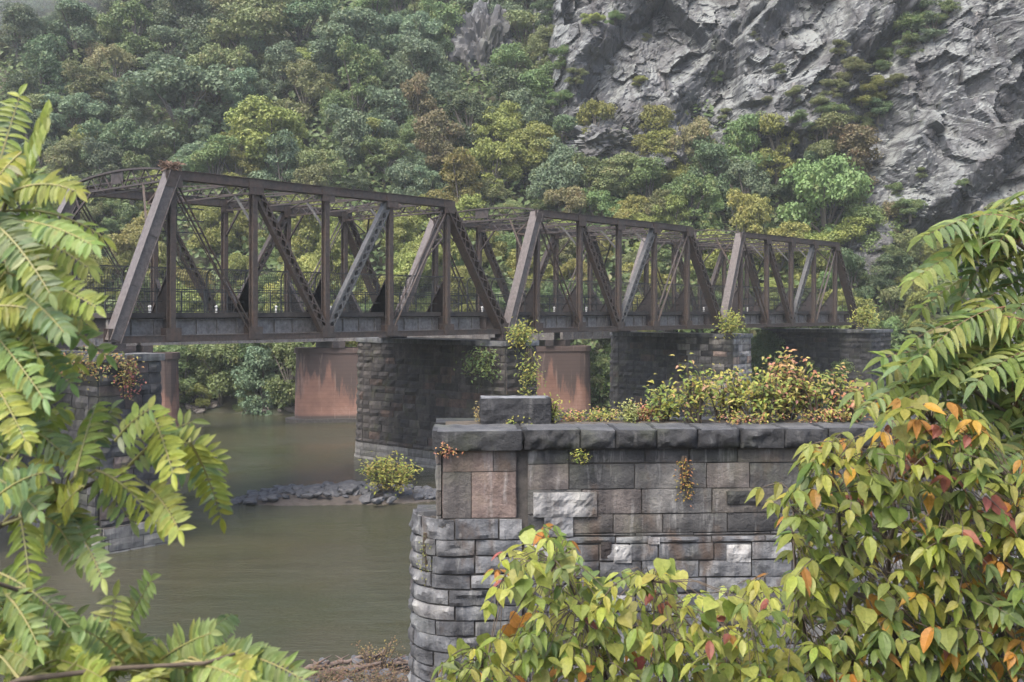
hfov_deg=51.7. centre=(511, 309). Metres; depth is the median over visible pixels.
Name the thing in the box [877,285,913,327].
tree
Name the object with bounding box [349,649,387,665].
driftwood
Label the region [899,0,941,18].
shrub
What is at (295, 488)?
rock
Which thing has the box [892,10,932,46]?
shrub
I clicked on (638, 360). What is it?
stone pier
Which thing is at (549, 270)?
tree
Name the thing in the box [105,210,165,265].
tree
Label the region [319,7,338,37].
tree
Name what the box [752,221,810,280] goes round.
tree
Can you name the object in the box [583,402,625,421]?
weed
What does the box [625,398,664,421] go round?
weed
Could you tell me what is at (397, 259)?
tree
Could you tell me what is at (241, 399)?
tree
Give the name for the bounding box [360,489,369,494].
rock
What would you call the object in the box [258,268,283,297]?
tree
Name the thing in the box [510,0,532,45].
tree
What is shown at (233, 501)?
rock
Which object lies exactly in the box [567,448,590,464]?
weed
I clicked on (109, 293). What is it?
tree
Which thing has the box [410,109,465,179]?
tree
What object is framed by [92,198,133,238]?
tree
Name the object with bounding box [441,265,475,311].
tree
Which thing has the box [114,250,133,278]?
tree
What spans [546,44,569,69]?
shrub
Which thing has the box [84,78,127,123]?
tree
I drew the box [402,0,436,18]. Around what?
tree
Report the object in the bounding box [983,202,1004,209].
shrub
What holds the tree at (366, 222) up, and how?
on the hill
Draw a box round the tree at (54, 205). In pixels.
[34,174,96,215]
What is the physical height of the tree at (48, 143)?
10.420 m
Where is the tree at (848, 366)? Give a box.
[820,359,854,391]
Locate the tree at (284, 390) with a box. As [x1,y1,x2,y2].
[260,342,300,407]
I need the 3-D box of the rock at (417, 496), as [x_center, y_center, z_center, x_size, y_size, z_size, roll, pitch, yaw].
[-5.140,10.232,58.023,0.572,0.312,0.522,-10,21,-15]
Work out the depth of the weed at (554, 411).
19.36 m
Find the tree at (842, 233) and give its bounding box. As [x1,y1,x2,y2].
[820,216,874,252]
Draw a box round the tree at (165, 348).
[153,345,184,376]
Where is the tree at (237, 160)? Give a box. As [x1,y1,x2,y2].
[216,147,262,196]
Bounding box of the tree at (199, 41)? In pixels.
[180,29,213,82]
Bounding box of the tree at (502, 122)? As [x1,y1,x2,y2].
[470,100,525,152]
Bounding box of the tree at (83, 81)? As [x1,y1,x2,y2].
[52,59,114,121]
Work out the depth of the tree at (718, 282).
119.75 m
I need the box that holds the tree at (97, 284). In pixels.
[84,268,109,307]
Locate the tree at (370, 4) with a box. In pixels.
[348,0,391,38]
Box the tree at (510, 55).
[489,42,531,70]
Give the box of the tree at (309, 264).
[262,254,320,310]
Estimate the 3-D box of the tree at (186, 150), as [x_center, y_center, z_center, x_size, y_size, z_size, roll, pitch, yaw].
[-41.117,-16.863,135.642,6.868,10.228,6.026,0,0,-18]
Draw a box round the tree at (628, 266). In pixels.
[622,262,678,311]
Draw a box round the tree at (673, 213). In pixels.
[649,189,692,238]
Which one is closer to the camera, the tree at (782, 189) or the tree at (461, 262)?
the tree at (461, 262)
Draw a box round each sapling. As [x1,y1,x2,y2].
[642,373,685,421]
[663,352,720,422]
[695,366,761,419]
[722,362,797,422]
[755,347,824,419]
[782,362,860,421]
[822,375,871,421]
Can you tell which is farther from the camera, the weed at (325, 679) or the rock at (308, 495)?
the rock at (308, 495)
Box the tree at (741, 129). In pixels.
[720,110,774,191]
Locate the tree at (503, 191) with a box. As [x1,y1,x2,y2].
[478,177,512,219]
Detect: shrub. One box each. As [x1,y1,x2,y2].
[430,523,798,681]
[530,0,554,25]
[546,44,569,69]
[546,89,578,107]
[563,67,589,84]
[580,12,605,25]
[604,10,625,25]
[632,75,648,89]
[640,33,652,41]
[711,70,723,81]
[717,108,731,119]
[745,393,1023,681]
[761,95,772,104]
[771,63,787,73]
[783,85,803,103]
[787,109,813,129]
[806,123,827,141]
[809,95,830,113]
[813,102,849,125]
[818,78,849,97]
[822,134,839,154]
[829,39,850,54]
[834,56,872,82]
[841,111,874,128]
[850,83,880,106]
[854,74,887,99]
[860,97,893,123]
[860,111,881,126]
[873,47,895,70]
[873,244,906,265]
[883,73,908,87]
[883,182,903,198]
[891,197,928,224]
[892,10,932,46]
[895,33,923,57]
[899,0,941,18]
[907,11,947,41]
[916,167,927,177]
[929,0,961,22]
[953,178,969,185]
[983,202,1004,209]
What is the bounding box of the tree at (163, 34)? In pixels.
[140,25,198,68]
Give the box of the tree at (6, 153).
[0,142,39,208]
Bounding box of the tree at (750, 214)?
[726,188,769,265]
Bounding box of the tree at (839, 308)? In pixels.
[809,303,849,328]
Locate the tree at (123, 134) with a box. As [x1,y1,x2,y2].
[76,117,154,186]
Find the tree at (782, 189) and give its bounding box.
[773,172,801,203]
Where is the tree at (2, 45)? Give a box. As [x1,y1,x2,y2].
[0,30,10,67]
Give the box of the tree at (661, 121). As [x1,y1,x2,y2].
[629,104,679,156]
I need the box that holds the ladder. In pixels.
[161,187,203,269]
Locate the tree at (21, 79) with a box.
[0,67,42,121]
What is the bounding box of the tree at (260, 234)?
[230,195,278,251]
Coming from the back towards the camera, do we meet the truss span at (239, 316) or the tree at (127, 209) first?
the tree at (127, 209)
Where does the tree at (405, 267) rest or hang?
on the hill
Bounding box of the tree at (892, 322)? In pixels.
[877,316,903,348]
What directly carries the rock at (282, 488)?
on the gravel bar
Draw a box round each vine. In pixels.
[416,532,431,585]
[430,442,462,458]
[453,340,521,388]
[514,347,546,395]
[673,456,697,508]
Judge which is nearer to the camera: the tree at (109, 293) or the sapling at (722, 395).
the sapling at (722, 395)
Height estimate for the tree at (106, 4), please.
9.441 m
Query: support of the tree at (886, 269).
on the hill
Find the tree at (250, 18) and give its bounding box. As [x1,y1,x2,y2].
[204,0,295,72]
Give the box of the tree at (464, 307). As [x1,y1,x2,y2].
[456,301,474,311]
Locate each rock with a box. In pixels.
[185,404,194,410]
[195,408,205,412]
[208,402,218,408]
[230,498,237,504]
[243,497,256,504]
[266,495,278,501]
[268,494,281,498]
[278,486,287,490]
[282,494,289,498]
[283,487,295,494]
[285,406,294,412]
[291,486,302,490]
[299,493,314,498]
[299,676,320,681]
[304,486,316,490]
[307,489,318,493]
[308,484,323,487]
[314,491,322,496]
[322,481,332,486]
[323,492,331,496]
[324,484,338,489]
[329,488,338,496]
[338,483,348,487]
[338,488,348,494]
[342,480,355,483]
[345,485,357,494]
[351,655,364,663]
[358,492,373,503]
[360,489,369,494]
[363,669,375,679]
[371,496,384,504]
[378,668,391,675]
[383,492,395,499]
[386,496,396,503]
[397,656,408,667]
[413,488,423,491]
[413,492,423,499]
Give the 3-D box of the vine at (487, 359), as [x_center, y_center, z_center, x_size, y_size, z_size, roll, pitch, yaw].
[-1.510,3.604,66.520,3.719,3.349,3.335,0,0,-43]
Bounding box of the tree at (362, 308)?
[361,298,371,310]
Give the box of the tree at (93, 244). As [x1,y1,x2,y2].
[81,229,109,273]
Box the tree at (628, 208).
[606,194,648,252]
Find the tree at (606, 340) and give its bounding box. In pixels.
[597,338,611,357]
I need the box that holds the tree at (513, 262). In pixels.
[504,248,551,291]
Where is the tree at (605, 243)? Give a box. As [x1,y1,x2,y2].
[596,233,614,267]
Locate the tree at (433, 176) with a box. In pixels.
[410,165,446,215]
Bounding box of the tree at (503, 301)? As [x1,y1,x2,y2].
[492,286,506,306]
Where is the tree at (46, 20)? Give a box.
[31,16,62,41]
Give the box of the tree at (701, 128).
[665,115,717,168]
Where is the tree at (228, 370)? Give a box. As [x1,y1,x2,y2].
[221,361,257,396]
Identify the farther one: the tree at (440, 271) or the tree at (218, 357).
the tree at (440, 271)
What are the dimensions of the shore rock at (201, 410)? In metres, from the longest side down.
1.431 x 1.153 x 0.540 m
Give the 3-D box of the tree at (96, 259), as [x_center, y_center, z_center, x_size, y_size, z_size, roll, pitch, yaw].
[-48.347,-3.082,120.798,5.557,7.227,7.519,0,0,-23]
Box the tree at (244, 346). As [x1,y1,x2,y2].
[223,343,267,372]
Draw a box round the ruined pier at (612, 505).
[407,415,1023,681]
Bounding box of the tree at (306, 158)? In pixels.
[293,149,348,198]
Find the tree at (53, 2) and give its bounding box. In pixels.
[44,0,56,15]
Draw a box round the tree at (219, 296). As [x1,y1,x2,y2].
[216,293,220,309]
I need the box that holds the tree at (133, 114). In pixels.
[120,105,167,166]
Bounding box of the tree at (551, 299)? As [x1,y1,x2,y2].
[540,278,603,311]
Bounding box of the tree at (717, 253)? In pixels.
[709,239,752,303]
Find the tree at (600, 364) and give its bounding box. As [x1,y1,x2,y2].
[590,349,610,410]
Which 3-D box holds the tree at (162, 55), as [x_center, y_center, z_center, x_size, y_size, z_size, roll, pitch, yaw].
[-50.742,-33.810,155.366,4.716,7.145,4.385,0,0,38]
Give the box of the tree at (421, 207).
[398,194,430,233]
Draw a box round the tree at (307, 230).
[280,195,320,261]
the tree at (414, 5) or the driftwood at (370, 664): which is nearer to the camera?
the driftwood at (370, 664)
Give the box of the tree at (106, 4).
[92,0,130,20]
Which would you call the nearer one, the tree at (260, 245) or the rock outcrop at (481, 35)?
the tree at (260, 245)
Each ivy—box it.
[48,345,143,389]
[113,355,146,399]
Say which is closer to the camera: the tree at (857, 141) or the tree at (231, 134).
the tree at (857, 141)
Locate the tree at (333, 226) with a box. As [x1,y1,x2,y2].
[316,221,365,258]
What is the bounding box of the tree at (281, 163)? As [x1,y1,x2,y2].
[247,129,303,203]
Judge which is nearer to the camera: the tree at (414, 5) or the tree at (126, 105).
the tree at (126, 105)
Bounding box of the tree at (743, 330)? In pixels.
[703,328,748,332]
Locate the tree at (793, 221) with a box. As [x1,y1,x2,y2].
[782,218,822,265]
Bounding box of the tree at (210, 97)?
[190,68,234,132]
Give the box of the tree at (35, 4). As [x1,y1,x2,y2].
[1,0,54,18]
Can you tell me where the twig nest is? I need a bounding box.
[157,159,186,171]
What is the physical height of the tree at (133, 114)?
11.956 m
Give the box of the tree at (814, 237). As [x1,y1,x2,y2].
[799,232,837,275]
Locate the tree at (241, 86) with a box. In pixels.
[221,67,268,133]
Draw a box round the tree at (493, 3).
[473,0,526,19]
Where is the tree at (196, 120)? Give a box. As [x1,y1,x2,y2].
[186,116,200,144]
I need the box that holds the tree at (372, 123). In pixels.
[362,117,391,154]
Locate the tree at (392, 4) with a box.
[383,0,414,17]
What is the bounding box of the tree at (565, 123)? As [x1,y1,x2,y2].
[552,114,582,155]
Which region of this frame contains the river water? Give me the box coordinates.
[0,413,814,681]
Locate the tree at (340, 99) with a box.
[317,89,353,149]
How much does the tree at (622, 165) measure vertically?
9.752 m
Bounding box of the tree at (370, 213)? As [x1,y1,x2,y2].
[363,203,408,226]
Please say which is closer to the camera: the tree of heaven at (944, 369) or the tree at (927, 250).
the tree of heaven at (944, 369)
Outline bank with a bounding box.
[347,667,408,681]
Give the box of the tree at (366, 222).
[361,211,382,240]
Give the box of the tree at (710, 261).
[690,227,733,272]
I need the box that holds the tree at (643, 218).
[625,212,667,250]
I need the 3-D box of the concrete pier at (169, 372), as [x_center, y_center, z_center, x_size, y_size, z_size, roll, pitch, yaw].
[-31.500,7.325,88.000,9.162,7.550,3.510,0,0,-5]
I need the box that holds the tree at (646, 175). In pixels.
[617,156,667,211]
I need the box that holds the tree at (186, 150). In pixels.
[168,140,208,194]
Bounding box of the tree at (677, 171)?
[664,163,699,205]
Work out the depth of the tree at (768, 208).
126.34 m
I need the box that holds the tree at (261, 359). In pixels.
[229,345,279,415]
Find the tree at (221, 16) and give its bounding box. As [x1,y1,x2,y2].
[192,13,240,49]
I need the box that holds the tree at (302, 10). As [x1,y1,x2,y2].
[274,0,339,52]
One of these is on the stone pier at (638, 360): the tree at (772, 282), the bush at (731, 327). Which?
the bush at (731, 327)
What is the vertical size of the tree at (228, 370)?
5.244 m
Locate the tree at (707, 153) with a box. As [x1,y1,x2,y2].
[686,134,743,201]
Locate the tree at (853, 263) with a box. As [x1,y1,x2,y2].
[829,247,874,302]
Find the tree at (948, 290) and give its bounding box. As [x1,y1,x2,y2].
[927,280,969,313]
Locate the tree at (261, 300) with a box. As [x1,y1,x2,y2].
[258,288,282,309]
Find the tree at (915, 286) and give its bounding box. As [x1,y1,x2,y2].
[894,273,930,300]
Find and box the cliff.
[522,0,1023,358]
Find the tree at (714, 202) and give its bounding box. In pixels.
[693,195,724,233]
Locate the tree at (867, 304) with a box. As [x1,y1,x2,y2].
[846,298,875,321]
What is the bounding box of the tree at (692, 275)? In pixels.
[690,261,711,284]
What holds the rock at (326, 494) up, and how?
on the gravel bar
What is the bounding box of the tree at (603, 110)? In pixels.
[576,99,617,133]
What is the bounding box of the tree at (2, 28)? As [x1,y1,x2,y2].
[0,14,12,45]
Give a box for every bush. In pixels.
[355,450,422,498]
[505,317,542,359]
[590,373,609,409]
[712,306,745,338]
[847,304,883,330]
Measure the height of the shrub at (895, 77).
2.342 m
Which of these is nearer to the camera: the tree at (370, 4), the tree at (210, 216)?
the tree at (210, 216)
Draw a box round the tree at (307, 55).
[294,46,318,96]
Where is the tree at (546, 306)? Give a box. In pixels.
[540,283,552,311]
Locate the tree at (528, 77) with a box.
[496,68,551,105]
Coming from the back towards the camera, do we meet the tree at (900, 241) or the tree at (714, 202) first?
the tree at (714, 202)
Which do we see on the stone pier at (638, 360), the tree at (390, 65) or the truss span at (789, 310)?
the truss span at (789, 310)
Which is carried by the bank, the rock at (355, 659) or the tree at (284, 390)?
the rock at (355, 659)
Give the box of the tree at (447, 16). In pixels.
[419,0,465,56]
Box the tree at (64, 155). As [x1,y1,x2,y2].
[38,135,87,177]
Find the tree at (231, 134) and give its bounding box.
[214,129,242,151]
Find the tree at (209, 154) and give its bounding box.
[183,134,238,193]
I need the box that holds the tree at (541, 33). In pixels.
[527,24,554,68]
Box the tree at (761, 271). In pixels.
[744,238,770,277]
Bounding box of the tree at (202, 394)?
[185,382,215,406]
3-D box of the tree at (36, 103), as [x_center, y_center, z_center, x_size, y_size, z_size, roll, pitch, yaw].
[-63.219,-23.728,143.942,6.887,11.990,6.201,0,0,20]
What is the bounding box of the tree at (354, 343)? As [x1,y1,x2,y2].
[330,300,357,346]
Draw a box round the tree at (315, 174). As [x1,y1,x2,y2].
[291,162,344,236]
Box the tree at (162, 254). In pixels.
[135,240,176,306]
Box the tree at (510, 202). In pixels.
[493,198,525,233]
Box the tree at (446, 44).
[433,39,462,80]
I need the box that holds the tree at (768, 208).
[734,193,773,245]
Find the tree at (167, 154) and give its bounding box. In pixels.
[150,118,189,161]
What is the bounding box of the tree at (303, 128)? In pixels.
[293,122,309,144]
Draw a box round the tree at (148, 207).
[137,201,164,234]
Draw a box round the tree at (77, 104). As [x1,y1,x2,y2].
[40,91,107,136]
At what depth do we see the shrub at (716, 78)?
143.81 m
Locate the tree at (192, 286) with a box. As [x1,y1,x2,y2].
[176,265,215,307]
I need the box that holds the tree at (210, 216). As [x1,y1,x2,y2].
[186,196,241,263]
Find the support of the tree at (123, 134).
on the hill
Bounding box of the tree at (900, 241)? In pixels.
[893,228,923,272]
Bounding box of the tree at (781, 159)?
[753,113,799,206]
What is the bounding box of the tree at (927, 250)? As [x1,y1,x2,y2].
[919,241,950,281]
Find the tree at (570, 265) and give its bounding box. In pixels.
[559,258,594,284]
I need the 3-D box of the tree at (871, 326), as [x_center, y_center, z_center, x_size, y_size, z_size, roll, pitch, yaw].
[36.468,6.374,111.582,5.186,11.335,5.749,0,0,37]
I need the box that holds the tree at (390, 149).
[357,135,415,189]
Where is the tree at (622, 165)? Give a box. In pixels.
[591,151,642,197]
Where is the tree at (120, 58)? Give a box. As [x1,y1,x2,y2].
[81,44,136,108]
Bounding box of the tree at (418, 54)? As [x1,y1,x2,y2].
[391,29,461,107]
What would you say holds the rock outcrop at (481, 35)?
on the hill
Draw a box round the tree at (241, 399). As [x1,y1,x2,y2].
[232,385,258,411]
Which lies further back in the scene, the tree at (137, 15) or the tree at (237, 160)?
the tree at (137, 15)
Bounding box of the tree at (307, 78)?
[271,58,340,136]
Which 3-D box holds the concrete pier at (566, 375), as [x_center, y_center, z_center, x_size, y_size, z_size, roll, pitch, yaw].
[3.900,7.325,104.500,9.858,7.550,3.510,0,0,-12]
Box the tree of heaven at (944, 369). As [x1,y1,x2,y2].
[837,191,1023,489]
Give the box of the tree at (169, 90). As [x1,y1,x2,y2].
[116,55,238,151]
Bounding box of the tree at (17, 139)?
[3,128,28,149]
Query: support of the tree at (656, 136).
on the hill
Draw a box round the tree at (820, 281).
[810,271,839,294]
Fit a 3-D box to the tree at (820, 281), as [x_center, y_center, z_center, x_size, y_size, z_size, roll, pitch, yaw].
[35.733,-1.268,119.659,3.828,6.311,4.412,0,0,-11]
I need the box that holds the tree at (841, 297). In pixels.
[817,288,866,309]
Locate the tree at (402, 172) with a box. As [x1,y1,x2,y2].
[385,158,430,208]
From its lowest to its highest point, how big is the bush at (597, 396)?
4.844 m
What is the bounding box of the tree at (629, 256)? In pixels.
[622,250,641,288]
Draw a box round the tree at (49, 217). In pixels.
[29,197,53,218]
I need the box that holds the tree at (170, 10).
[152,0,226,58]
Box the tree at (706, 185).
[657,172,719,234]
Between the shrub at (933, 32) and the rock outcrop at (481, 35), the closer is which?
the shrub at (933, 32)
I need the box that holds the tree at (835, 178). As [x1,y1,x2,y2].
[776,153,873,232]
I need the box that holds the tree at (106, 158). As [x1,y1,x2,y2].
[68,136,125,199]
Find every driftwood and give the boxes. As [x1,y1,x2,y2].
[296,655,330,677]
[315,654,370,670]
[318,657,381,675]
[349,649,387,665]
[377,654,407,666]
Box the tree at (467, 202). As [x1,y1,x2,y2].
[455,193,485,246]
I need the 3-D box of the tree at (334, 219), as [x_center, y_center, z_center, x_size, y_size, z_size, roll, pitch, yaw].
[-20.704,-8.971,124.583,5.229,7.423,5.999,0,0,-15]
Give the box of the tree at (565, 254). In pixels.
[547,236,586,279]
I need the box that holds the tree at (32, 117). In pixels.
[3,100,61,162]
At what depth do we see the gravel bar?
57.32 m
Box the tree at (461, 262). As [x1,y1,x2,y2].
[451,244,464,266]
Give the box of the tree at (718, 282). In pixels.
[710,275,721,294]
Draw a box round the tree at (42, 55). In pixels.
[21,32,68,96]
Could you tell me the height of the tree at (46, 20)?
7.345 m
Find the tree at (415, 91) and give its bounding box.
[392,71,445,136]
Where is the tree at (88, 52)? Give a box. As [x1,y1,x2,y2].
[84,41,109,72]
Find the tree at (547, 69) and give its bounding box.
[533,62,554,110]
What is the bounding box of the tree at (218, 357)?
[190,343,249,405]
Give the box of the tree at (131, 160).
[114,150,153,210]
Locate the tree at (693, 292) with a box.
[663,282,720,309]
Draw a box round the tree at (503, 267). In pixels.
[484,262,510,287]
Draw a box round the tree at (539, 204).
[523,197,557,221]
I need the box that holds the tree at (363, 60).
[321,34,385,131]
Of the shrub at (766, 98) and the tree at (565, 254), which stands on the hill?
the tree at (565, 254)
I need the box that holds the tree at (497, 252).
[472,231,506,269]
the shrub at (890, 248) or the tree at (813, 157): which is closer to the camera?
the shrub at (890, 248)
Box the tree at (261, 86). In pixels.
[246,78,279,104]
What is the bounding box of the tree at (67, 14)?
[46,0,112,69]
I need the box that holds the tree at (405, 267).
[394,252,431,311]
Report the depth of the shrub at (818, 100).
130.99 m
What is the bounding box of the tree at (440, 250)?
[394,215,460,291]
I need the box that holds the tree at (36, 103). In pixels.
[25,93,77,139]
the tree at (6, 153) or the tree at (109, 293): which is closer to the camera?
the tree at (109, 293)
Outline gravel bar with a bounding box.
[242,489,435,505]
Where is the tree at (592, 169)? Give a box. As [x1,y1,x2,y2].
[571,152,613,215]
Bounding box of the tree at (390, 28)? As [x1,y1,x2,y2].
[375,16,403,58]
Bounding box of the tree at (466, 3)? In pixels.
[455,0,506,14]
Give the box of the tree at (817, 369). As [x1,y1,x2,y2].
[794,363,822,385]
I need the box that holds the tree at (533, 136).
[500,120,563,186]
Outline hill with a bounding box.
[0,0,1023,414]
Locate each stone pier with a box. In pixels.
[0,349,168,554]
[354,337,538,468]
[609,332,752,416]
[762,328,892,415]
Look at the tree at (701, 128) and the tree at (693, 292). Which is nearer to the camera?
the tree at (693, 292)
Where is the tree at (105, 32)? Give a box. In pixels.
[80,13,125,52]
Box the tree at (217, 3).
[211,0,239,17]
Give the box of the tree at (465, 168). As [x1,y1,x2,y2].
[425,146,483,229]
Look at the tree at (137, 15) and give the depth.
156.11 m
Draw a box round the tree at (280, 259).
[277,256,301,266]
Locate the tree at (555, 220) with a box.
[544,219,575,258]
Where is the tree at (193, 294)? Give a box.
[155,280,202,346]
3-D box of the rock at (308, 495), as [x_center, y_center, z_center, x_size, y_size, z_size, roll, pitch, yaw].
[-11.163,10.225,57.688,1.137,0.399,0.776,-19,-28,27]
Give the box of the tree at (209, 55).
[185,42,256,105]
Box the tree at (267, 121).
[223,94,312,173]
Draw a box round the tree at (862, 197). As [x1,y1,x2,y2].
[836,188,876,208]
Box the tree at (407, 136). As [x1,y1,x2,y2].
[391,115,423,148]
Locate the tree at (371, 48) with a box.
[366,47,384,81]
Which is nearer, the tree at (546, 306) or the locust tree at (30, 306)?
the locust tree at (30, 306)
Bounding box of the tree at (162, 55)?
[152,54,177,69]
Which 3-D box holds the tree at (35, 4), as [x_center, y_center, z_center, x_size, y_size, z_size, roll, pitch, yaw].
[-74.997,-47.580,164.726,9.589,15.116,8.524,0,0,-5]
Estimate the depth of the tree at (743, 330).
112.45 m
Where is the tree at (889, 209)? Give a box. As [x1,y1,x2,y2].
[881,200,906,235]
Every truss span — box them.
[44,167,508,352]
[395,207,724,339]
[624,229,862,331]
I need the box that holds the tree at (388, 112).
[364,85,413,142]
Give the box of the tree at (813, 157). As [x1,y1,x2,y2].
[801,148,822,171]
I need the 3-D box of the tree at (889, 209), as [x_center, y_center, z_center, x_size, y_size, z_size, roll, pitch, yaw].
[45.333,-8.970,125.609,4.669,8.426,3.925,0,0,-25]
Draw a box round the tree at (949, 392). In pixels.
[947,382,966,400]
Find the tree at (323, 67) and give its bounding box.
[313,57,347,91]
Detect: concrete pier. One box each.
[153,352,179,436]
[285,347,357,422]
[536,345,597,417]
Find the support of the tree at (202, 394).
on the hill
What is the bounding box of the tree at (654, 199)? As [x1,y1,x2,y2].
[638,188,670,221]
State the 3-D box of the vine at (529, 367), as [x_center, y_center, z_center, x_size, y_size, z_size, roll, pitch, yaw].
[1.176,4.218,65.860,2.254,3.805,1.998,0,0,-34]
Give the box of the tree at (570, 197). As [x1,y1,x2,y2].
[543,185,587,228]
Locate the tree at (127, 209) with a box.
[114,174,154,224]
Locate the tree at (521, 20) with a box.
[503,9,540,72]
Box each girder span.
[2,262,78,349]
[76,338,136,351]
[136,338,339,352]
[335,333,553,347]
[553,330,675,345]
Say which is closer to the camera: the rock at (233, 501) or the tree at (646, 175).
the rock at (233, 501)
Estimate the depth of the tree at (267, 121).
134.18 m
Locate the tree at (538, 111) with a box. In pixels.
[499,84,553,153]
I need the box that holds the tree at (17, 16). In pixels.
[0,0,43,72]
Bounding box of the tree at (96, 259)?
[63,252,114,292]
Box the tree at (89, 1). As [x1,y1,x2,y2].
[78,0,99,13]
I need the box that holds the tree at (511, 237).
[492,232,523,265]
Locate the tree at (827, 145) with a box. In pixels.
[804,111,850,161]
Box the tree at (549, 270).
[541,263,570,281]
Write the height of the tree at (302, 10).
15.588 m
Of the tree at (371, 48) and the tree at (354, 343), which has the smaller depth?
the tree at (354, 343)
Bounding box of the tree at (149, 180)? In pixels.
[136,170,178,210]
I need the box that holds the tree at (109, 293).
[106,291,120,312]
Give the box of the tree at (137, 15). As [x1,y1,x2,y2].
[97,0,162,69]
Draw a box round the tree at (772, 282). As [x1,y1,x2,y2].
[750,277,787,309]
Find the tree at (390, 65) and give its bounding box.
[379,58,406,90]
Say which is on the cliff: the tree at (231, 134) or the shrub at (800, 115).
the shrub at (800, 115)
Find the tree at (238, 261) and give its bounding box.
[217,252,259,294]
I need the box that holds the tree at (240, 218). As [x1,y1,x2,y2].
[230,213,248,253]
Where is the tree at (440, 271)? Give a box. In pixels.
[420,266,442,291]
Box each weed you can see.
[290,664,371,681]
[302,656,409,681]
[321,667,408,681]
[351,635,404,669]
[472,401,479,421]
[544,392,569,422]
[557,407,602,421]
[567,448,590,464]
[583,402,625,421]
[611,398,646,422]
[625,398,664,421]
[714,405,793,424]
[784,404,868,422]
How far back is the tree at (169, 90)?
141.21 m
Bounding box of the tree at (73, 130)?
[60,121,103,162]
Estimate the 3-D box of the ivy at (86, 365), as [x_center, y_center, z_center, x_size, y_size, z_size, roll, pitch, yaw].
[-18.267,2.487,46.107,4.708,1.986,2.925,0,0,0]
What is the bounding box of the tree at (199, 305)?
[187,287,210,310]
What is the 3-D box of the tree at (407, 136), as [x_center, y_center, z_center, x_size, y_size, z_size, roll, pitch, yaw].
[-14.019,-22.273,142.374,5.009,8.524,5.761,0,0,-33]
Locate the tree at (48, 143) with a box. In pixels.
[19,137,59,172]
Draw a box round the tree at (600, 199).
[581,186,622,236]
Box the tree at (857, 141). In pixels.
[828,121,882,194]
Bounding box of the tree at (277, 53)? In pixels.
[258,39,305,100]
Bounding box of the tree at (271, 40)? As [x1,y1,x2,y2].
[255,34,290,68]
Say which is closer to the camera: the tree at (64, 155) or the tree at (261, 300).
the tree at (261, 300)
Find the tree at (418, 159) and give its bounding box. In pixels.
[401,143,432,172]
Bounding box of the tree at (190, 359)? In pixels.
[167,344,204,407]
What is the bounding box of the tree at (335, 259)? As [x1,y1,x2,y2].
[302,231,367,291]
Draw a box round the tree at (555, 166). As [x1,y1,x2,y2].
[524,135,586,210]
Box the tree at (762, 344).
[751,329,785,382]
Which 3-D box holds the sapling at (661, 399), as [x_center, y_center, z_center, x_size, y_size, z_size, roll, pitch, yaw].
[2.807,1.684,19.563,0.774,1.033,1.091,0,0,40]
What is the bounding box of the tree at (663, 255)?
[649,245,679,278]
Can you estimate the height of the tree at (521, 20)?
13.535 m
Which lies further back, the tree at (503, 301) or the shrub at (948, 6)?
the shrub at (948, 6)
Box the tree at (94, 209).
[80,197,107,231]
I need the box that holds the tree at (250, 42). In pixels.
[234,36,267,82]
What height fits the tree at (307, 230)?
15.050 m
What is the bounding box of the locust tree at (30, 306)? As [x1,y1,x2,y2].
[0,83,317,681]
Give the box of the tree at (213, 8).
[204,0,215,15]
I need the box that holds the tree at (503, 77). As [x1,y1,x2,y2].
[483,62,527,117]
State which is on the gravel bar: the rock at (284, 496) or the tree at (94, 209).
the rock at (284, 496)
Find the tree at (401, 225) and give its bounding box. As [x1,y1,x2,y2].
[380,210,423,251]
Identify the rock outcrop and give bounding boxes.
[448,0,516,84]
[563,120,638,160]
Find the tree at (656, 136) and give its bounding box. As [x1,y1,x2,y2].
[644,127,689,189]
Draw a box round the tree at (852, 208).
[833,198,904,253]
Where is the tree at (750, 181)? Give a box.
[712,155,776,218]
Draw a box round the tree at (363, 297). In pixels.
[353,276,414,311]
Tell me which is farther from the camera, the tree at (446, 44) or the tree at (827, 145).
the tree at (446, 44)
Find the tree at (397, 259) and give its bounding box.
[394,241,419,269]
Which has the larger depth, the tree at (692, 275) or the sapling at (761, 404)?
the tree at (692, 275)
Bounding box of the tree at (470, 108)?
[436,90,496,148]
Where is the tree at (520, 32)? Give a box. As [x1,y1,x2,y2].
[509,0,523,37]
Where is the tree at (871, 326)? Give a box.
[839,318,879,328]
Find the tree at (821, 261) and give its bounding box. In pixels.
[794,236,830,302]
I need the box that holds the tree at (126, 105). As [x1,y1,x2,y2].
[115,99,152,124]
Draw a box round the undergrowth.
[0,0,1021,407]
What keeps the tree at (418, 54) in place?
on the hill
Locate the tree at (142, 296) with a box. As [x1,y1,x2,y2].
[134,273,161,312]
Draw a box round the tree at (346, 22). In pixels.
[307,6,388,91]
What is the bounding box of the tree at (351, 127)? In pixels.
[325,103,373,189]
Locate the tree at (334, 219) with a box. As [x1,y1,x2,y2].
[315,203,358,239]
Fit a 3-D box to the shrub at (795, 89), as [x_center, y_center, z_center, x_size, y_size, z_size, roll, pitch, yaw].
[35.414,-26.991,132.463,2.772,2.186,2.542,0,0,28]
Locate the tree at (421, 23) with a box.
[384,10,443,66]
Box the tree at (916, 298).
[900,288,942,348]
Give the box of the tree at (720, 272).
[715,255,752,304]
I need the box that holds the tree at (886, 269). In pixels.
[863,250,913,301]
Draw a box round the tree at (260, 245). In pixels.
[258,237,280,268]
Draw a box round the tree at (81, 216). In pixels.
[57,207,90,254]
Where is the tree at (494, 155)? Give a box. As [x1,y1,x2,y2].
[464,137,525,205]
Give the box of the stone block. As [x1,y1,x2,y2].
[478,395,551,424]
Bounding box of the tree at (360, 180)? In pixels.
[339,171,370,202]
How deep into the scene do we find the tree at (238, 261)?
120.84 m
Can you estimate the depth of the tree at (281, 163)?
132.74 m

